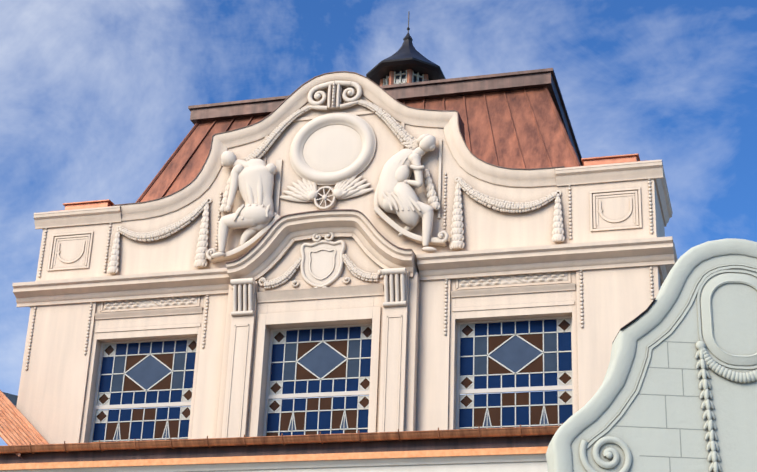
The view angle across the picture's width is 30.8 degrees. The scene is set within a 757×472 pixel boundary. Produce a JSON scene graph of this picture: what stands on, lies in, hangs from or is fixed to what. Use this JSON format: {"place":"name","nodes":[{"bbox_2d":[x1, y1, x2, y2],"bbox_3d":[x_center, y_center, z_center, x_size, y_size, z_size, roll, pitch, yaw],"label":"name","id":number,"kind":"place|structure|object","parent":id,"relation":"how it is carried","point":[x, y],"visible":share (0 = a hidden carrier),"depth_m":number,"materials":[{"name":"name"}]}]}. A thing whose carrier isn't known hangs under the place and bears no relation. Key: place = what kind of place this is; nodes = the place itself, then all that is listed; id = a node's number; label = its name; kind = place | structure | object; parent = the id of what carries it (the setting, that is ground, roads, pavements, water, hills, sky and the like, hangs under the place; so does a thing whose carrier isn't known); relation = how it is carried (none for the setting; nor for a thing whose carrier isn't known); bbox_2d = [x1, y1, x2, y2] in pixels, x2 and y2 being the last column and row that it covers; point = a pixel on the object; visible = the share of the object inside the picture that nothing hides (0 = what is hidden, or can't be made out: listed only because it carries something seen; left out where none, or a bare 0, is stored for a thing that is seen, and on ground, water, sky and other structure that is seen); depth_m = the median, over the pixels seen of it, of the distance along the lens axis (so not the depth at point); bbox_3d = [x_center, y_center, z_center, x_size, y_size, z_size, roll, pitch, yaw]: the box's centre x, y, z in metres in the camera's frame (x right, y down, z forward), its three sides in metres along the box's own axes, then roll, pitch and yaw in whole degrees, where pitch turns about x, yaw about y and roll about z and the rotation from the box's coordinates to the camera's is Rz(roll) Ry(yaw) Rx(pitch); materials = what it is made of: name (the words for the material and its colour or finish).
{"place":"outdoors","nodes":[
{"label":"outdoors","id":0,"kind":"place"},
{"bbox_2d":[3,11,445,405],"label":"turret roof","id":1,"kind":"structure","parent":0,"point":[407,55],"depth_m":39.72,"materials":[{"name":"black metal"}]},
{"bbox_2d":[383,70,428,84],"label":"window frames","id":2,"kind":"structure","parent":1,"relation":"attached to","point":[417,75],"depth_m":39.72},
{"bbox_2d":[0,0,756,445],"label":"sky","id":3,"kind":"structure","parent":0,"point":[96,96],"materials":[{"name":"blue"}]},
{"bbox_2d":[571,254,756,471],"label":"gable wall","id":4,"kind":"structure","parent":0,"point":[734,322],"depth_m":13.07,"materials":[{"name":"green paint"}]},
{"bbox_2d":[612,298,655,343],"bbox_3d":[2.516,0.840,13.568,0.358,0.340,0.460,2,-23,0],"label":"gable flashing","id":5,"kind":"object","parent":4,"relation":"attached to","point":[634,319],"visible":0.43,"depth_m":13.35,"materials":[{"name":"black metal"}]},
{"bbox_2d":[546,238,756,471],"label":"gable ornaments","id":6,"kind":"object","parent":4,"relation":"attached to","point":[572,427],"visible":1,"depth_m":13.21,"materials":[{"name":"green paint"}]},
{"bbox_2d":[618,341,707,471],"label":"mortar joints","id":7,"kind":"object","parent":4,"relation":"attached to","point":[665,406],"visible":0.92,"depth_m":13.04,"materials":[{"name":"grey concrete"}]},
{"label":"ground","id":8,"kind":"structure","parent":0,"visible":0},
{"bbox_2d":[0,453,547,471],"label":"wall","id":9,"kind":"structure","parent":8,"relation":"on","point":[513,463],"depth_m":26.34,"materials":[{"name":"paint"}]},
{"bbox_2d":[0,446,547,469],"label":"fascia board","id":10,"kind":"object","parent":9,"relation":"on","point":[332,456],"depth_m":26.76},
{"bbox_2d":[0,423,562,453],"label":"gutter","id":11,"kind":"object","parent":10,"relation":"attached to","point":[357,437],"visible":0.77,"depth_m":26.71,"materials":[{"name":"orange metal"}]},
{"bbox_2d":[0,68,582,463],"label":"roof flashing","id":12,"kind":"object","parent":10,"relation":"on","point":[481,84],"depth_m":31.33,"materials":[{"name":"brown metal"}]},
{"bbox_2d":[0,390,48,457],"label":"roof","id":13,"kind":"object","parent":12,"relation":"on","point":[17,427],"visible":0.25,"depth_m":30.85,"materials":[{"name":"orange tile"}]},
{"bbox_2d":[16,89,672,443],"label":"facade wall","id":14,"kind":"structure","parent":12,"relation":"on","point":[413,376],"depth_m":31.07,"materials":[{"name":"beige paint"}]},
{"bbox_2d":[89,316,573,442],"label":"window frames","id":15,"kind":"structure","parent":14,"relation":"attached to","point":[354,393],"depth_m":30.63,"materials":[{"name":"white wood"}]},
{"bbox_2d":[114,335,547,439],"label":"diamond glass panes","id":16,"kind":"structure","parent":15,"relation":"attached to","point":[515,353],"depth_m":30.82,"materials":[{"name":"blue glass"}]},
{"bbox_2d":[93,319,572,441],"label":"stained glass panes","id":17,"kind":"structure","parent":15,"relation":"in","point":[522,380],"depth_m":30.54,"materials":[{"name":"blue glass"}]},
{"bbox_2d":[95,318,571,421],"bbox_3d":[-1.246,3.028,30.909,11.160,1.920,0.250,-4,-24,15],"label":"glass","id":18,"kind":"object","parent":15,"relation":"on","point":[550,359],"depth_m":30.75,"materials":[{"name":"glass"}]},
{"bbox_2d":[92,319,572,441],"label":"window muntins","id":19,"kind":"object","parent":14,"relation":"in","point":[359,385],"depth_m":30.59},
{"bbox_2d":[25,81,653,369],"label":"relief ornaments","id":20,"kind":"object","parent":14,"relation":"attached to","point":[337,150],"visible":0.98,"depth_m":32.30,"materials":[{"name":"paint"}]},
{"bbox_2d":[12,72,677,319],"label":"facade mouldings","id":21,"kind":"object","parent":14,"relation":"attached to","point":[265,255],"visible":0.85,"depth_m":31.64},
{"bbox_2d":[50,69,647,211],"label":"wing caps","id":22,"kind":"object","parent":14,"relation":"on","point":[585,162],"visible":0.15,"depth_m":34.36,"materials":[{"name":"orange metal"}]},
{"bbox_2d":[135,86,580,202],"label":"mansard roof","id":23,"kind":"structure","parent":14,"relation":"on","point":[524,128],"depth_m":34.43,"materials":[{"name":"orange metal"}]}
]}

